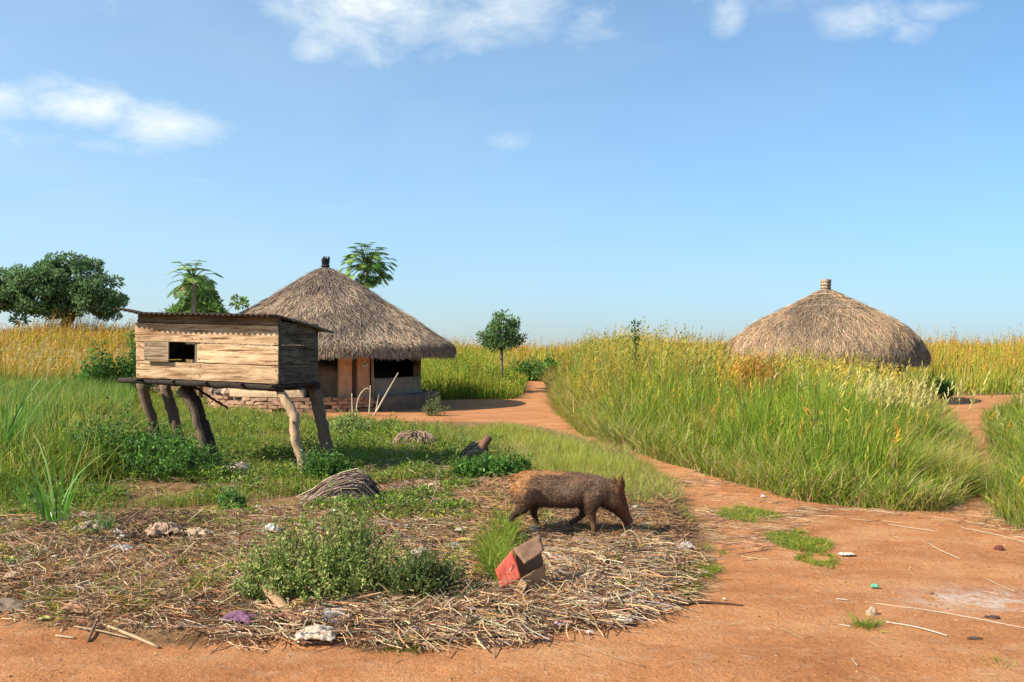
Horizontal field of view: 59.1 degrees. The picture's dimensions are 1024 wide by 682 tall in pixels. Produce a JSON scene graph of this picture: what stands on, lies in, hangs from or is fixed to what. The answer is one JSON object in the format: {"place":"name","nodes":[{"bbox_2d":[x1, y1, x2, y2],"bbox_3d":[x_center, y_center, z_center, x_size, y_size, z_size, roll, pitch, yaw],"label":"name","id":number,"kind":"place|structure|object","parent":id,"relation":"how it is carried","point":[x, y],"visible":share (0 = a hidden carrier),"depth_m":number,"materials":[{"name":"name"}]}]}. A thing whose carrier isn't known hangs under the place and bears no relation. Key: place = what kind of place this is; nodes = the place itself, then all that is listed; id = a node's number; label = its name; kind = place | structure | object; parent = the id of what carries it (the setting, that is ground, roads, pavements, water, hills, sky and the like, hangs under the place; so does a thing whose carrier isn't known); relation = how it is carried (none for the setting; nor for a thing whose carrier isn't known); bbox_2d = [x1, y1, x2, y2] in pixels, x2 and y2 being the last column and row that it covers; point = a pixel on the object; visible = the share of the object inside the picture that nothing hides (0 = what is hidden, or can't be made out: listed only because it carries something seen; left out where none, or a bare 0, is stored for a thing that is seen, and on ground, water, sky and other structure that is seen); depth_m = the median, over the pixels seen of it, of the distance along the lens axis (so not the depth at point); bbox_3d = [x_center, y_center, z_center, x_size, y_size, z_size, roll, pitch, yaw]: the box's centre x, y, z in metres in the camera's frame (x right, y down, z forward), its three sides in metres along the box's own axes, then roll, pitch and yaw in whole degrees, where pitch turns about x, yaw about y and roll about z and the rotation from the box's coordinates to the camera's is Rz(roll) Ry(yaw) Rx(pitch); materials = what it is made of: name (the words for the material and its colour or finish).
{"place":"outdoors","nodes":[
{"label":"outdoors","id":0,"kind":"place"},
{"bbox_2d":[0,367,1023,681],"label":"dirt path","id":1,"kind":"structure","parent":0,"point":[812,611],"depth_m":5.12,"materials":[{"name":"soil"}]},
{"bbox_2d":[55,634,75,638],"bbox_3d":[-2.501,1.657,5.064,0.124,0.016,0.013,0,-1,12],"label":"cane piece","id":2,"kind":"object","parent":1,"relation":"on","point":[64,636],"visible":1,"depth_m":5.06,"materials":[{"name":"wood"}]},
{"bbox_2d":[86,621,96,641],"bbox_3d":[-2.378,1.643,5.119,0.017,0.048,0.243,0,-1,-15],"label":"dark stick","id":3,"kind":"object","parent":1,"relation":"on","point":[91,632],"visible":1,"depth_m":5.10,"materials":[{"name":"wood"}]},
{"bbox_2d":[74,626,130,638],"bbox_3d":[-2.323,1.649,5.122,0.427,0.024,0.010,0,-1,23],"label":"split cane","id":4,"kind":"object","parent":1,"relation":"on","point":[104,632],"visible":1,"depth_m":5.11,"materials":[{"name":"wicker"}]},
{"bbox_2d":[107,625,159,648],"bbox_3d":[-2.127,1.657,5.072,0.462,0.054,0.021,0,-1,33],"label":"split cane","id":5,"kind":"object","parent":1,"relation":"on","point":[131,635],"visible":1,"depth_m":5.06,"materials":[{"name":"plant"}]},
{"bbox_2d":[368,385,370,414],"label":"dry stalk","id":6,"kind":"object","parent":1,"relation":"on","point":[369,400],"visible":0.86,"depth_m":22.68,"materials":[{"name":"plant"}]},
{"bbox_2d":[373,373,397,415],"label":"dry stalk","id":7,"kind":"object","parent":1,"relation":"on","point":[378,407],"visible":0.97,"depth_m":22.57,"materials":[{"name":"plant"}]},
{"bbox_2d":[420,390,449,415],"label":"weed plant","id":8,"kind":"object","parent":1,"relation":"on","point":[432,412],"visible":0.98,"depth_m":22.63,"materials":[{"name":"green plant"}]},
{"bbox_2d":[560,635,643,665],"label":"dry stalk","id":9,"kind":"object","parent":1,"relation":"on","point":[605,653],"visible":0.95,"depth_m":4.74,"materials":[{"name":"plant"}]},
{"bbox_2d":[676,601,742,605],"bbox_3d":[1.244,1.656,5.714,0.424,0.022,0.074,0,-1,0],"label":"dark stick","id":10,"kind":"object","parent":1,"relation":"on","point":[699,602],"visible":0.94,"depth_m":5.72,"materials":[{"name":"wood"}]},
{"bbox_2d":[709,503,784,522],"bbox_3d":[2.330,1.690,8.848,0.898,0.110,0.878,-1,-1,44],"label":"grass patch","id":11,"kind":"object","parent":1,"relation":"on","point":[753,514],"visible":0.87,"depth_m":8.86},
{"bbox_2d":[736,549,768,554],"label":"dark twig","id":12,"kind":"object","parent":1,"relation":"on","point":[752,551],"visible":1,"depth_m":7.16,"materials":[{"name":"wood"}]},
{"bbox_2d":[769,622,811,637],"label":"dry stalk","id":13,"kind":"object","parent":1,"relation":"on","point":[792,633],"visible":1,"depth_m":5.09,"materials":[{"name":"plant"}]},
{"bbox_2d":[762,528,834,553],"bbox_3d":[2.409,1.663,7.546,0.674,0.100,1.010,0,-1,0],"label":"grass patch","id":14,"kind":"object","parent":1,"relation":"on","point":[795,544],"visible":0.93,"depth_m":7.52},
{"bbox_2d":[794,550,843,569],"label":"grass patch","id":15,"kind":"object","parent":1,"relation":"on","point":[814,562],"visible":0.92,"depth_m":6.90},
{"bbox_2d":[837,552,855,555],"bbox_3d":[2.615,1.660,7.068,0.127,0.018,0.076,0,-1,-6],"label":"paper scrap","id":16,"kind":"object","parent":1,"relation":"on","point":[845,553],"visible":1,"depth_m":7.05,"materials":[{"name":"paper"}]},
{"bbox_2d":[839,607,892,633],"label":"grass tuft","id":17,"kind":"object","parent":1,"relation":"on","point":[867,625],"visible":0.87,"depth_m":5.29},
{"bbox_2d":[866,606,876,615],"bbox_3d":[2.190,1.657,5.508,0.068,0.080,0.038,0,-1,0],"label":"stone","id":18,"kind":"object","parent":1,"relation":"on","point":[871,610],"visible":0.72,"depth_m":5.49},
{"bbox_2d":[889,524,938,531],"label":"dry stalk","id":19,"kind":"object","parent":1,"relation":"on","point":[914,528],"visible":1,"depth_m":8.16,"materials":[{"name":"plant"}]},
{"bbox_2d":[886,621,947,635],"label":"dry stalk","id":20,"kind":"object","parent":1,"relation":"on","point":[916,627],"visible":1,"depth_m":5.23,"materials":[{"name":"plant"}]},
{"bbox_2d":[929,543,959,558],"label":"dry stalk","id":21,"kind":"object","parent":1,"relation":"on","point":[944,552],"visible":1,"depth_m":7.17,"materials":[{"name":"plant"}]},
{"bbox_2d":[876,603,1023,627],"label":"dry stalk","id":22,"kind":"object","parent":1,"relation":"on","point":[947,613],"visible":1,"depth_m":5.50,"materials":[{"name":"plant"}]},
{"bbox_2d":[967,636,982,639],"bbox_3d":[2.563,1.648,5.006,0.093,0.021,0.031,0,-1,0],"label":"stone","id":23,"kind":"object","parent":1,"relation":"on","point":[973,638],"visible":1,"depth_m":5.00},
{"bbox_2d":[961,527,1022,541],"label":"dry stalk","id":24,"kind":"object","parent":1,"relation":"on","point":[992,533],"visible":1,"depth_m":7.86,"materials":[{"name":"plant"}]},
{"bbox_2d":[989,615,999,618],"bbox_3d":[2.883,1.655,5.402,0.068,0.031,0.042,0,-1,0],"label":"stone","id":25,"kind":"object","parent":1,"relation":"on","point":[993,617],"visible":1,"depth_m":5.39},
{"bbox_2d":[993,545,1003,550],"bbox_3d":[3.948,1.681,7.327,0.080,0.059,0.073,0,-1,29],"label":"stone","id":26,"kind":"object","parent":1,"relation":"on","point":[998,547],"visible":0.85,"depth_m":7.30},
{"bbox_2d":[981,653,1021,670],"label":"grass tuft","id":27,"kind":"object","parent":1,"relation":"on","point":[999,661],"visible":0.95,"depth_m":4.64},
{"bbox_2d":[0,370,1023,649],"bbox_3d":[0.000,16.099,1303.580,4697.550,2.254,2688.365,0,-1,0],"label":"ground","id":28,"kind":"structure","parent":0,"point":[178,634],"depth_m":7.20,"materials":[{"name":"soil"}]},
{"bbox_2d":[0,598,34,613],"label":"sacking","id":29,"kind":"object","parent":28,"relation":"on","point":[7,604],"visible":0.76,"depth_m":5.52,"materials":[{"name":"fabric"}]},
{"bbox_2d":[0,361,65,459],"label":"grass clump","id":30,"kind":"object","parent":28,"relation":"on","point":[11,431],"visible":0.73,"depth_m":11.47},
{"bbox_2d":[9,463,66,510],"bbox_3d":[-4.909,1.487,9.226,0.828,0.513,0.617,-1,-1,37],"label":"grass clump","id":31,"kind":"object","parent":28,"relation":"on","point":[21,499],"visible":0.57,"depth_m":9.13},
{"bbox_2d":[38,615,54,619],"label":"dry leaf","id":32,"kind":"object","parent":28,"relation":"on","point":[45,617],"visible":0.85,"depth_m":5.34,"materials":[{"name":"plant"}]},
{"bbox_2d":[0,416,111,524],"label":"grass clump","id":33,"kind":"object","parent":28,"relation":"on","point":[44,510],"visible":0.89,"depth_m":7.88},
{"bbox_2d":[27,583,86,614],"bbox_3d":[-2.847,1.598,5.649,0.366,0.151,0.590,0,-1,-23],"label":"grass patch","id":34,"kind":"object","parent":28,"relation":"on","point":[73,592],"visible":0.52,"depth_m":5.63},
{"bbox_2d":[35,528,94,547],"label":"grass patch","id":35,"kind":"object","parent":28,"relation":"on","point":[66,536],"visible":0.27,"depth_m":7.21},
{"bbox_2d":[0,250,130,331],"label":"broadleaf tree","id":36,"kind":"object","parent":28,"relation":"on","point":[53,284],"visible":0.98,"depth_m":59.19,"materials":[{"name":"green plant"}]},
{"bbox_2d":[0,365,137,441],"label":"broad grass","id":37,"kind":"structure","parent":28,"relation":"on","point":[117,390],"depth_m":20.19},
{"bbox_2d":[61,503,122,533],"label":"grass clump","id":38,"kind":"object","parent":28,"relation":"on","point":[106,521],"visible":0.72,"depth_m":7.45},
{"bbox_2d":[0,308,190,382],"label":"golden grass","id":39,"kind":"structure","parent":28,"relation":"on","point":[29,361],"depth_m":39.41,"materials":[{"name":"plant"}]},
{"bbox_2d":[72,322,159,394],"bbox_3d":[-12.979,0.727,30.088,3.072,2.704,1.806,0,-1,-13],"label":"field shrub","id":40,"kind":"object","parent":28,"relation":"on","point":[106,370],"visible":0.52,"depth_m":29.67,"materials":[{"name":"green plant"}]},
{"bbox_2d":[98,531,150,539],"bbox_3d":[-3.128,1.576,7.348,0.447,0.053,0.201,0,-1,-11],"label":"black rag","id":41,"kind":"object","parent":28,"relation":"on","point":[122,533],"visible":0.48,"depth_m":7.29,"materials":[{"name":"fabric"}]},
{"bbox_2d":[108,575,169,615],"bbox_3d":[-2.290,1.570,5.558,0.447,0.171,0.677,0,-1,-25],"label":"grass patch","id":42,"kind":"object","parent":28,"relation":"on","point":[142,601],"visible":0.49,"depth_m":5.51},
{"bbox_2d":[57,387,239,481],"bbox_3d":[-4.714,1.210,11.518,2.570,1.266,1.659,0,-1,0],"label":"weed bush","id":43,"kind":"object","parent":28,"relation":"on","point":[176,453],"visible":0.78,"depth_m":11.45,"materials":[{"name":"green plant"}]},
{"bbox_2d":[165,260,223,391],"bbox_3d":[-8.963,-0.092,25.491,1.518,4.354,1.537,0,-1,0],"label":"papaya tree","id":44,"kind":"object","parent":28,"relation":"on","point":[194,303],"visible":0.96,"depth_m":25.43,"materials":[{"name":"green plant"}]},
{"bbox_2d":[180,526,213,536],"bbox_3d":[-2.575,1.562,7.398,0.244,0.081,0.143,0,-1,11],"label":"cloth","id":45,"kind":"object","parent":28,"relation":"on","point":[196,530],"visible":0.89,"depth_m":7.37,"materials":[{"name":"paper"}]},
{"bbox_2d":[161,279,249,397],"bbox_3d":[-9.836,-0.138,28.985,2.875,3.915,2.058,0,-1,0],"label":"leafy shrub","id":46,"kind":"object","parent":28,"relation":"on","point":[211,306],"visible":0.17,"depth_m":28.68,"materials":[{"name":"green plant"}]},
{"bbox_2d":[165,554,248,601],"bbox_3d":[-2.001,1.529,6.011,0.516,0.201,1.078,0,-1,0],"label":"grass patch","id":47,"kind":"object","parent":28,"relation":"on","point":[210,573],"visible":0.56,"depth_m":5.82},
{"bbox_2d":[113,308,334,470],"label":"wooden coop","id":48,"kind":"structure","parent":28,"relation":"on","point":[293,349],"depth_m":12.13,"materials":[{"name":"brown wood"}]},
{"bbox_2d":[212,479,247,509],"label":"seedling","id":49,"kind":"object","parent":28,"relation":"on","point":[229,499],"visible":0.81,"depth_m":9.04,"materials":[{"name":"green plant"}]},
{"bbox_2d":[220,462,251,475],"bbox_3d":[-3.539,1.681,11.607,0.394,0.251,0.191,0,-1,-17],"label":"stone","id":50,"kind":"object","parent":28,"relation":"on","point":[243,464],"visible":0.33,"depth_m":11.56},
{"bbox_2d":[0,371,523,514],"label":"yard grass","id":51,"kind":"structure","parent":28,"relation":"on","point":[49,441],"depth_m":12.62,"materials":[{"name":"plant"}]},
{"bbox_2d":[257,582,305,629],"bbox_3d":[-1.387,1.582,5.409,0.086,0.163,0.679,0,-1,-33],"label":"bark tube","id":52,"kind":"object","parent":28,"relation":"on","point":[282,601],"visible":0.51,"depth_m":5.39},
{"bbox_2d":[294,624,338,641],"bbox_3d":[-1.089,1.621,5.036,0.239,0.085,0.151,0,-1,-6],"label":"crumpled plastic bag","id":53,"kind":"object","parent":28,"relation":"on","point":[309,632],"visible":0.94,"depth_m":4.99,"materials":[{"name":"plastic"}]},
{"bbox_2d":[228,477,413,605],"bbox_3d":[-1.180,1.268,5.687,1.132,0.784,0.775,0,-1,0],"label":"weed bush","id":54,"kind":"object","parent":28,"relation":"on","point":[347,563],"visible":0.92,"depth_m":5.64,"materials":[{"name":"green plant"}]},
{"bbox_2d":[187,256,456,412],"bbox_3d":[-5.564,-0.164,27.022,7.908,4.757,7.975,0,-1,0],"label":"thatched hut","id":55,"kind":"object","parent":28,"relation":"on","point":[377,342],"visible":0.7,"depth_m":24.79,"materials":[{"name":"plant"}]},
{"bbox_2d":[298,442,359,483],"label":"green bush","id":56,"kind":"object","parent":28,"relation":"on","point":[331,464],"visible":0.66,"depth_m":11.00,"materials":[{"name":"green plant"}]},
{"bbox_2d":[296,468,380,502],"bbox_3d":[-1.790,1.530,9.387,0.917,0.425,0.592,0,-1,-9],"label":"straw heap","id":57,"kind":"object","parent":28,"relation":"on","point":[353,482],"visible":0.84,"depth_m":9.26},
{"bbox_2d":[328,408,376,434],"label":"green bush","id":58,"kind":"object","parent":28,"relation":"on","point":[348,422],"visible":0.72,"depth_m":17.18,"materials":[{"name":"green plant"}]},
{"bbox_2d":[0,377,708,630],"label":"weeds","id":59,"kind":"object","parent":28,"relation":"on","point":[446,504],"visible":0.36,"depth_m":9.76,"materials":[{"name":"green plant"}]},
{"bbox_2d":[339,242,397,288],"bbox_3d":[-5.276,-0.706,32.974,2.062,5.776,2.212,-1,-1,42],"label":"papaya tree","id":60,"kind":"object","parent":28,"relation":"on","point":[367,265],"visible":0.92,"depth_m":32.75,"materials":[{"name":"green plant"}]},
{"bbox_2d":[360,636,450,660],"bbox_3d":[-0.597,1.642,4.828,0.493,0.113,0.508,-1,-1,36],"label":"straw","id":61,"kind":"object","parent":28,"relation":"on","point":[405,648],"visible":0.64,"depth_m":4.83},
{"bbox_2d":[392,430,437,448],"bbox_3d":[-1.626,1.664,15.150,0.804,0.348,0.559,0,-1,0],"label":"straw heap","id":62,"kind":"object","parent":28,"relation":"on","point":[415,435],"visible":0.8,"depth_m":15.05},
{"bbox_2d":[410,546,428,554],"bbox_3d":[-0.687,1.571,6.742,0.171,0.077,0.121,0,-1,-17],"label":"paper scrap","id":63,"kind":"object","parent":28,"relation":"on","point":[418,549],"visible":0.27,"depth_m":6.72,"materials":[{"name":"paper"}]},
{"bbox_2d":[358,540,484,598],"bbox_3d":[-0.557,1.450,5.608,0.670,0.443,0.661,1,-1,-42],"label":"weed bush","id":64,"kind":"object","parent":28,"relation":"on","point":[425,574],"visible":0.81,"depth_m":5.52,"materials":[{"name":"green plant"}]},
{"bbox_2d":[410,479,436,528],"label":"arched stem","id":65,"kind":"object","parent":28,"relation":"on","point":[427,507],"visible":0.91,"depth_m":7.78,"materials":[{"name":"beige plant"}]},
{"bbox_2d":[457,440,490,458],"bbox_3d":[-0.576,1.665,13.666,0.556,0.327,0.397,0,-1,-20],"label":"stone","id":66,"kind":"object","parent":28,"relation":"on","point":[471,448],"visible":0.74,"depth_m":13.57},
{"bbox_2d":[421,344,528,399],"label":"bushy grass","id":67,"kind":"structure","parent":28,"relation":"on","point":[463,378],"depth_m":32.24,"materials":[{"name":"plant"}]},
{"bbox_2d":[476,434,491,455],"bbox_3d":[-0.441,1.581,13.637,0.300,0.345,0.194,0,-1,0],"label":"brown stump","id":68,"kind":"object","parent":28,"relation":"on","point":[485,441],"visible":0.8,"depth_m":13.58,"materials":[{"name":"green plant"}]},
{"bbox_2d":[446,444,537,478],"bbox_3d":[-0.253,1.547,11.246,1.145,0.574,0.709,0,-1,0],"label":"green bush","id":69,"kind":"object","parent":28,"relation":"on","point":[479,466],"visible":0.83,"depth_m":11.15,"materials":[{"name":"green plant"}]},
{"bbox_2d":[454,503,548,591],"bbox_3d":[-0.091,1.491,6.741,0.829,0.346,2.639,0,-1,0],"label":"grass patch","id":70,"kind":"object","parent":28,"relation":"on","point":[495,556],"visible":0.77,"depth_m":6.60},
{"bbox_2d":[475,309,527,375],"bbox_3d":[-0.416,0.452,37.060,2.212,3.570,1.742,0,-1,0],"label":"young tree","id":71,"kind":"object","parent":28,"relation":"on","point":[508,340],"visible":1,"depth_m":36.77,"materials":[{"name":"green plant"}]},
{"bbox_2d":[0,397,1023,681],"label":"straw litter","id":72,"kind":"object","parent":28,"relation":"on","point":[504,617],"visible":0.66,"depth_m":6.04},
{"bbox_2d":[2,571,21,578],"bbox_3d":[-3.330,1.565,6.052,0.130,0.043,0.095,0,-1,-11],"label":"paper scrap","id":73,"kind":"object","parent":72,"relation":"on","point":[10,574],"visible":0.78,"depth_m":6.02,"materials":[{"name":"paper"}]},
{"bbox_2d":[59,601,89,613],"bbox_3d":[-2.634,1.601,5.453,0.185,0.060,0.147,0,-1,-17],"label":"bark piece","id":74,"kind":"object","parent":72,"relation":"on","point":[79,606],"visible":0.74,"depth_m":5.41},
{"bbox_2d":[66,555,84,559],"bbox_3d":[-3.145,1.556,6.501,0.151,0.028,0.064,0,-1,-29],"label":"bark piece","id":75,"kind":"object","parent":72,"relation":"on","point":[74,556],"visible":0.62,"depth_m":6.49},
{"bbox_2d":[70,519,111,530],"bbox_3d":[-3.472,1.533,7.498,0.327,0.102,0.235,0,-1,-11],"label":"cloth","id":76,"kind":"object","parent":72,"relation":"on","point":[94,525],"visible":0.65,"depth_m":7.43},
{"bbox_2d":[104,544,134,549],"bbox_3d":[-3.010,1.582,6.922,0.227,0.046,0.122,0,-1,-11],"label":"plastic bag","id":77,"kind":"object","parent":72,"relation":"on","point":[125,546],"visible":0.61,"depth_m":6.90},
{"bbox_2d":[145,522,182,538],"bbox_3d":[-2.828,1.532,7.360,0.300,0.127,0.213,0,-1,-29],"label":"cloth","id":78,"kind":"object","parent":72,"relation":"on","point":[161,527],"visible":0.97,"depth_m":7.31,"materials":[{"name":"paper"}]},
{"bbox_2d":[221,610,259,623],"bbox_3d":[-1.585,1.611,5.289,0.218,0.066,0.139,0,-1,17],"label":"purple rag","id":79,"kind":"object","parent":72,"relation":"on","point":[240,615],"visible":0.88,"depth_m":5.26,"materials":[{"name":"fabric"}]},
{"bbox_2d":[241,535,255,539],"bbox_3d":[-2.094,1.568,7.194,0.121,0.029,0.082,19,0,11],"label":"bark chip","id":80,"kind":"object","parent":72,"relation":"on","point":[247,537],"visible":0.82,"depth_m":7.18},
{"bbox_2d":[262,523,279,532],"bbox_3d":[-1.996,1.550,7.506,0.161,0.074,0.108,0,-1,-17],"label":"white scrap","id":81,"kind":"object","parent":72,"relation":"on","point":[270,526],"visible":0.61,"depth_m":7.48,"materials":[{"name":"fabric"}]},
{"bbox_2d":[321,608,350,622],"bbox_3d":[-1.018,1.590,5.235,0.172,0.021,0.109,0,39,0],"label":"plastic wrapper","id":82,"kind":"object","parent":72,"relation":"on","point":[326,613],"visible":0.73,"depth_m":5.24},
{"bbox_2d":[456,537,472,540],"bbox_3d":[-0.370,1.582,7.217,0.151,0.033,0.060,0,-1,-14],"label":"yellow scrap","id":83,"kind":"object","parent":72,"relation":"on","point":[465,538],"visible":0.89,"depth_m":7.20,"materials":[{"name":"fabric"}]},
{"bbox_2d":[422,629,551,639],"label":"thick stem","id":84,"kind":"object","parent":72,"relation":"on","point":[532,636],"visible":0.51,"depth_m":4.99,"materials":[{"name":"plant"}]},
{"bbox_2d":[495,534,545,596],"bbox_3d":[0.092,1.429,5.729,0.415,0.377,0.233,1,-1,-38],"label":"cardboard box","id":85,"kind":"object","parent":72,"relation":"on","point":[527,558],"visible":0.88,"depth_m":5.67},
{"bbox_2d":[543,619,557,627],"bbox_3d":[0.226,1.628,5.206,0.097,0.023,0.065,17,-15,47],"label":"bark chip","id":86,"kind":"object","parent":72,"relation":"on","point":[550,622],"visible":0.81,"depth_m":5.19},
{"bbox_2d":[669,591,681,596],"bbox_3d":[1.035,1.626,5.807,0.071,0.034,0.115,-29,5,-36],"label":"bark chip","id":87,"kind":"object","parent":72,"relation":"on","point":[675,593],"visible":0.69,"depth_m":5.78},
{"bbox_2d":[0,310,1023,394],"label":"field grass","id":88,"kind":"structure","parent":28,"relation":"on","point":[953,358],"depth_m":46.91,"materials":[{"name":"plant"}]},
{"bbox_2d":[505,351,569,380],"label":"field shrub","id":89,"kind":"object","parent":28,"relation":"on","point":[529,370],"visible":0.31,"depth_m":44.56,"materials":[{"name":"green plant"}]},
{"bbox_2d":[553,621,566,626],"bbox_3d":[0.278,1.631,5.218,0.110,0.032,0.050,0,-1,-11],"label":"foil scrap","id":90,"kind":"object","parent":28,"relation":"on","point":[555,622],"visible":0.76,"depth_m":5.20,"materials":[{"name":"plastic"}]},
{"bbox_2d":[507,469,632,537],"bbox_3d":[0.477,1.341,7.513,1.059,0.562,0.398,0,-1,0],"label":"pig","id":91,"kind":"object","parent":28,"relation":"on","point":[588,495],"visible":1,"depth_m":7.42},
{"bbox_2d":[560,586,672,611],"bbox_3d":[0.633,1.594,5.553,0.703,0.106,0.158,0,-1,10],"label":"long branch","id":92,"kind":"object","parent":28,"relation":"on","point":[631,611],"visible":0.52,"depth_m":5.51,"materials":[{"name":"brown plant"}]},
{"bbox_2d":[601,613,635,622],"bbox_3d":[0.590,1.627,5.330,0.273,0.043,0.099,0,-1,20],"label":"scrap","id":93,"kind":"object","parent":28,"relation":"on","point":[627,619],"visible":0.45,"depth_m":5.29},
{"bbox_2d":[627,319,641,376],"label":"tall weed","id":94,"kind":"object","parent":28,"relation":"on","point":[635,338],"visible":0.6,"depth_m":20.99,"materials":[{"name":"green plant"}]},
{"bbox_2d":[637,494,699,525],"bbox_3d":[1.566,1.656,9.039,0.621,0.166,1.865,0,-1,0],"label":"grass patch","id":95,"kind":"object","parent":28,"relation":"on","point":[687,512],"visible":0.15,"depth_m":8.82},
{"bbox_2d":[642,561,703,600],"bbox_3d":[1.064,1.618,6.199,0.584,0.159,0.959,0,-1,0],"label":"grass patch","id":96,"kind":"object","parent":28,"relation":"on","point":[694,584],"visible":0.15,"depth_m":6.05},
{"bbox_2d":[677,541,695,548],"bbox_3d":[1.398,1.638,7.254,0.143,0.055,0.084,0,-1,-6],"label":"crushed bottle","id":97,"kind":"object","parent":28,"relation":"on","point":[691,545],"visible":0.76,"depth_m":7.23,"materials":[{"name":"plastic"}]},
{"bbox_2d":[685,558,727,580],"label":"grass patch","id":98,"kind":"object","parent":28,"relation":"on","point":[712,568],"visible":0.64,"depth_m":6.54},
{"bbox_2d":[701,541,728,554],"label":"grass patch","id":99,"kind":"object","parent":28,"relation":"on","point":[716,549],"visible":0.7,"depth_m":7.26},
{"bbox_2d":[441,406,1023,532],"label":"dry skirt grass","id":100,"kind":"structure","parent":28,"relation":"on","point":[623,450],"depth_m":11.29,"materials":[{"name":"plant"}]},
{"bbox_2d":[723,333,741,353],"bbox_3d":[10.900,0.785,39.019,3.480,2.825,3.548,0,-1,0],"label":"thatched hut","id":101,"kind":"object","parent":28,"relation":"on","point":[731,341],"visible":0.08,"depth_m":38.78,"materials":[{"name":"plant"}]},
{"bbox_2d":[729,279,932,382],"bbox_3d":[10.267,0.062,29.486,6.298,4.181,6.285,0,-1,0],"label":"thatched hut","id":102,"kind":"object","parent":28,"relation":"on","point":[825,319],"visible":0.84,"depth_m":27.35,"materials":[{"name":"plant"}]},
{"bbox_2d":[934,373,956,397],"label":"field shrub","id":103,"kind":"object","parent":28,"relation":"on","point":[943,387],"visible":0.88,"depth_m":31.08,"materials":[{"name":"green plant"}]},
{"bbox_2d":[0,480,1023,681],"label":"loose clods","id":104,"kind":"object","parent":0,"point":[746,606],"visible":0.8,"depth_m":5.67,"materials":[{"name":"soil"}]},
{"bbox_2d":[0,0,1023,349],"label":"sky","id":105,"kind":"structure","parent":0,"point":[568,167],"materials":[{"name":"blue"}]},
{"bbox_2d":[450,420,679,502],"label":"fine grass","id":106,"kind":"structure","parent":0,"point":[572,452],"depth_m":12.94,"materials":[{"name":"plant"}]},
{"bbox_2d":[526,316,1021,510],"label":"tall grass","id":107,"kind":"structure","parent":0,"point":[838,430],"depth_m":13.65,"materials":[{"name":"plant"}]},
{"bbox_2d":[973,371,1023,528],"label":"verge grass","id":108,"kind":"structure","parent":0,"point":[1011,417],"depth_m":12.00,"materials":[{"name":"plant"}]}
]}

